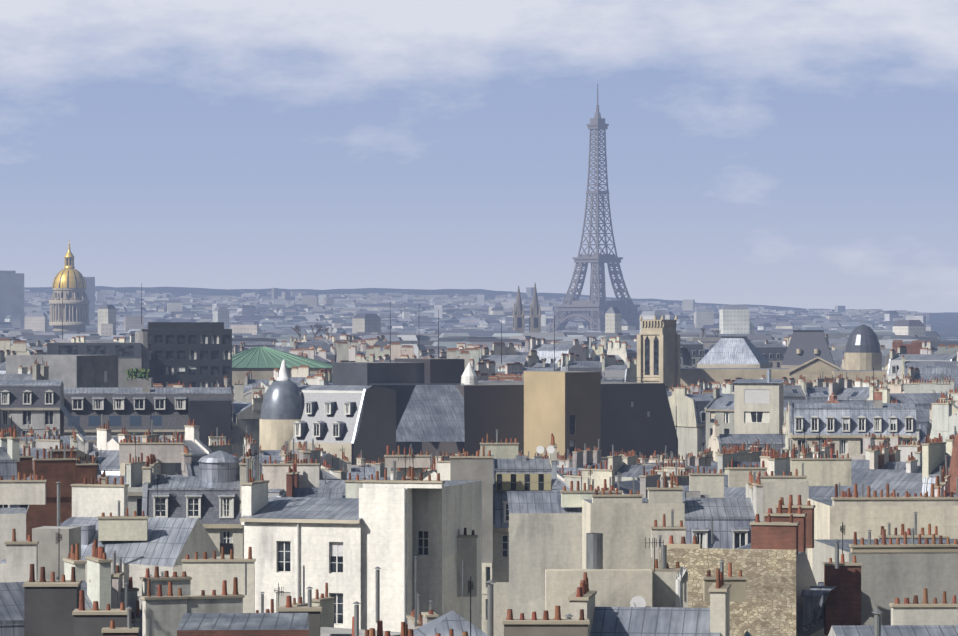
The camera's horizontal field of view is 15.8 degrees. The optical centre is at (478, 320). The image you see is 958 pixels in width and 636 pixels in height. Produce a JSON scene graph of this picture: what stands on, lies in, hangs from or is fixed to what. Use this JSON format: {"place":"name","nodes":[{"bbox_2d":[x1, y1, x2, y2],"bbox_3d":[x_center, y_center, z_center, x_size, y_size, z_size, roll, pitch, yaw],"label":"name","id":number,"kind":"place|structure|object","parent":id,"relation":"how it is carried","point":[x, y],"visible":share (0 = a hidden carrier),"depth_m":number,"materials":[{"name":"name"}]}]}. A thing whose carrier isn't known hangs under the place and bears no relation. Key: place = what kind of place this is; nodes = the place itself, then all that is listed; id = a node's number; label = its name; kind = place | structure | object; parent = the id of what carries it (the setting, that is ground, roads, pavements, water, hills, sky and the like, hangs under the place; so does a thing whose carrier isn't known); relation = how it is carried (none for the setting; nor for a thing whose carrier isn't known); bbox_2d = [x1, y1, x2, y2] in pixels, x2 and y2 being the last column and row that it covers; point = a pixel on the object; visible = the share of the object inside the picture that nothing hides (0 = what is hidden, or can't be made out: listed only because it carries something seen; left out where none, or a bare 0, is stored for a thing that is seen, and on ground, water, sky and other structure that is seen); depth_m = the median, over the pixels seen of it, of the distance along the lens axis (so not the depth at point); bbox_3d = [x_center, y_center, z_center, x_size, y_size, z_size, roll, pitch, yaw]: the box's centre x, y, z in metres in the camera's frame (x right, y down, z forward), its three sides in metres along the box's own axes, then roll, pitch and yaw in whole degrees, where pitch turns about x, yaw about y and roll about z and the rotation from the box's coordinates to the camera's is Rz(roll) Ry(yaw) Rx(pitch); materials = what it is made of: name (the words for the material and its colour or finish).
{"place":"outdoors","nodes":[
{"label":"outdoors","id":0,"kind":"place"},
{"bbox_2d":[0,380,86,436],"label":"mansard building","id":1,"kind":"structure","parent":0,"point":[39,405],"depth_m":515.87,"materials":[{"name":"stone"}]},
{"bbox_2d":[6,355,117,387],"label":"grey box building","id":2,"kind":"structure","parent":0,"point":[85,371],"depth_m":630.51,"materials":[{"name":"concrete"}]},
{"bbox_2d":[124,368,152,387],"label":"rooftop garden","id":3,"kind":"object","parent":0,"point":[140,380],"visible":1,"depth_m":695.17,"materials":[{"name":"plant"}]},
{"bbox_2d":[47,322,231,387],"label":"office building","id":4,"kind":"structure","parent":0,"point":[196,354],"depth_m":795.89,"materials":[{"name":"concrete"}]},
{"bbox_2d":[64,386,231,447],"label":"mansard-roofed building","id":5,"kind":"structure","parent":0,"point":[208,409],"depth_m":537.91,"materials":[{"name":"metal"}]},
{"bbox_2d":[232,347,331,385],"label":"green roof","id":6,"kind":"structure","parent":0,"point":[261,362],"depth_m":899.71,"materials":[{"name":"metal"}]},
{"bbox_2d":[240,452,481,631],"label":"white building","id":7,"kind":"structure","parent":0,"point":[343,548],"depth_m":229.58,"materials":[{"name":"paint"}]},
{"bbox_2d":[320,611,486,635],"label":"rooftop","id":8,"kind":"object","parent":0,"point":[444,624],"depth_m":158.24,"materials":[{"name":"metal"}]},
{"bbox_2d":[0,0,957,312],"label":"sky","id":9,"kind":"structure","parent":0,"point":[783,153],"materials":[{"name":"blue"}]},
{"bbox_2d":[24,286,957,340],"bbox_3d":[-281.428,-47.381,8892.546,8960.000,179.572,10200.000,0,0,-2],"label":"hills","id":10,"kind":"structure","parent":0,"point":[944,325],"depth_m":10003.98,"materials":[{"name":"grey"}]},
{"bbox_2d":[0,271,94,327],"bbox_3d":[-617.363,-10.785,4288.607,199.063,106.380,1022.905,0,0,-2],"label":"distant tower blocks","id":11,"kind":"structure","parent":10,"relation":"on","point":[11,292],"depth_m":4437.37,"materials":[{"name":"grey concrete"}]},
{"bbox_2d":[0,287,957,358],"bbox_3d":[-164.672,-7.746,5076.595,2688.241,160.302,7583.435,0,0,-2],"label":"city blocks","id":12,"kind":"structure","parent":10,"relation":"on","point":[274,315],"depth_m":4709.25,"materials":[{"name":"grey concrete"}]},
{"bbox_2d":[546,84,641,330],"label":"lattice tower","id":13,"kind":"structure","parent":10,"relation":"on","point":[597,306],"depth_m":4229.70,"materials":[{"name":"metal"}]},
{"bbox_2d":[450,433,557,635],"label":"building","id":14,"kind":"structure","parent":0,"point":[499,478],"depth_m":297.20,"materials":[{"name":"paint"}]},
{"bbox_2d":[332,358,677,464],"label":"large dark-roofed building","id":15,"kind":"structure","parent":0,"point":[449,406],"depth_m":648.43,"materials":[{"name":"metal"}]},
{"bbox_2d":[62,279,873,457],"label":"roof masts","id":16,"kind":"object","parent":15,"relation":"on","point":[438,346],"visible":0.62,"depth_m":667.01},
{"bbox_2d":[568,559,751,635],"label":"zinc roof house","id":17,"kind":"structure","parent":0,"point":[713,619],"depth_m":157.81,"materials":[{"name":"metal"}]},
{"bbox_2d":[659,495,836,635],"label":"stone building","id":18,"kind":"structure","parent":0,"point":[786,595],"depth_m":192.48,"materials":[{"name":"stone"}]},
{"bbox_2d":[733,369,784,433],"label":"building","id":19,"kind":"structure","parent":0,"point":[758,406],"depth_m":558.19,"materials":[{"name":"stone"}]},
{"bbox_2d":[808,477,957,568],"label":"cream wall","id":20,"kind":"structure","parent":0,"point":[860,516],"depth_m":230.17,"materials":[{"name":"paint"}]},
{"bbox_2d":[812,528,957,624],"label":"building","id":21,"kind":"structure","parent":0,"point":[893,569],"depth_m":203.13,"materials":[{"name":"paint"}]},
{"bbox_2d":[828,625,957,635],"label":"rooftop","id":22,"kind":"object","parent":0,"point":[896,630],"depth_m":152.50,"materials":[{"name":"metal"}]},
{"label":"ground","id":23,"kind":"structure","parent":0,"visible":0},
{"bbox_2d":[49,240,97,333],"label":"domed building","id":24,"kind":"structure","parent":23,"relation":"on","point":[75,310],"depth_m":2949.62,"materials":[{"name":"stone"}]},
{"bbox_2d":[0,448,220,595],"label":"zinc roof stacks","id":25,"kind":"object","parent":23,"relation":"on","point":[169,544],"visible":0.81,"depth_m":246.81,"materials":[{"name":"metal"}]},
{"bbox_2d":[142,433,253,575],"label":"building","id":26,"kind":"structure","parent":23,"relation":"on","point":[209,497],"depth_m":297.01,"materials":[{"name":"metal"}]},
{"bbox_2d":[177,613,308,635],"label":"rooftop","id":27,"kind":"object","parent":23,"relation":"on","point":[243,624],"depth_m":140.29,"materials":[{"name":"metal"}]},
{"bbox_2d":[259,385,395,464],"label":"mansard roof","id":28,"kind":"structure","parent":23,"relation":"on","point":[329,418],"depth_m":578.84,"materials":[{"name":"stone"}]},
{"bbox_2d":[259,359,302,449],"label":"domed turret","id":29,"kind":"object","parent":28,"relation":"attached to","point":[282,408],"depth_m":580.05,"materials":[{"name":"metal"}]},
{"bbox_2d":[0,358,957,633],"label":"rooftops","id":30,"kind":"object","parent":23,"relation":"on","point":[898,466],"visible":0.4,"depth_m":382.53,"materials":[{"name":"stone"}]},
{"bbox_2d":[0,429,948,626],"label":"roof clutter","id":31,"kind":"object","parent":30,"relation":"on","point":[825,471],"visible":0.81,"depth_m":307.98,"materials":[{"name":"paint"}]},
{"bbox_2d":[0,334,957,459],"bbox_3d":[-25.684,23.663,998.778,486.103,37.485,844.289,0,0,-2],"label":"rooftops","id":32,"kind":"object","parent":23,"relation":"on","point":[917,366],"visible":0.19,"depth_m":832.58,"materials":[{"name":"stone"}]},
{"bbox_2d":[292,323,721,339],"bbox_3d":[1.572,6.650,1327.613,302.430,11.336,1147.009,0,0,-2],"label":"bare tree branches","id":33,"kind":"object","parent":32,"relation":"on","point":[327,329],"visible":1,"depth_m":1513.54,"materials":[{"name":"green plant"}]},
{"bbox_2d":[0,417,957,635],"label":"buildings","id":34,"kind":"structure","parent":23,"relation":"on","point":[160,606],"depth_m":186.53,"materials":[{"name":"stone"}]},
{"bbox_2d":[5,457,957,635],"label":"chimney stacks","id":35,"kind":"object","parent":34,"relation":"on","point":[53,607],"visible":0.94,"depth_m":187.48,"materials":[{"name":"paint"}]},
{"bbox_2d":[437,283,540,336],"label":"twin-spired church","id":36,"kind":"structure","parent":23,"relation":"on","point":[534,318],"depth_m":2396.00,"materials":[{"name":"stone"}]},
{"bbox_2d":[502,606,589,635],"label":"brick chimney","id":37,"kind":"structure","parent":23,"relation":"on","point":[557,625],"depth_m":146.08,"materials":[{"name":"paint"}]},
{"bbox_2d":[507,457,684,618],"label":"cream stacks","id":38,"kind":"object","parent":23,"relation":"on","point":[547,530],"visible":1,"depth_m":265.23,"materials":[{"name":"paint"}]},
{"bbox_2d":[545,533,687,618],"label":"building","id":39,"kind":"structure","parent":23,"relation":"on","point":[664,585],"depth_m":183.36,"materials":[{"name":"paint"}]},
{"bbox_2d":[637,315,679,388],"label":"church bell tower","id":40,"kind":"structure","parent":23,"relation":"on","point":[658,348],"depth_m":829.93,"materials":[{"name":"stone"}]},
{"bbox_2d":[668,462,808,557],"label":"building","id":41,"kind":"structure","parent":23,"relation":"on","point":[733,518],"depth_m":286.35,"materials":[{"name":"metal"}]},
{"bbox_2d":[680,324,885,386],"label":"louvre pavilions","id":42,"kind":"object","parent":23,"relation":"on","point":[808,356],"visible":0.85,"depth_m":1058.50,"materials":[{"name":"metal"}]},
{"bbox_2d":[788,396,916,454],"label":"mansard-roofed building","id":43,"kind":"structure","parent":23,"relation":"on","point":[846,427],"depth_m":468.76,"materials":[{"name":"metal"}]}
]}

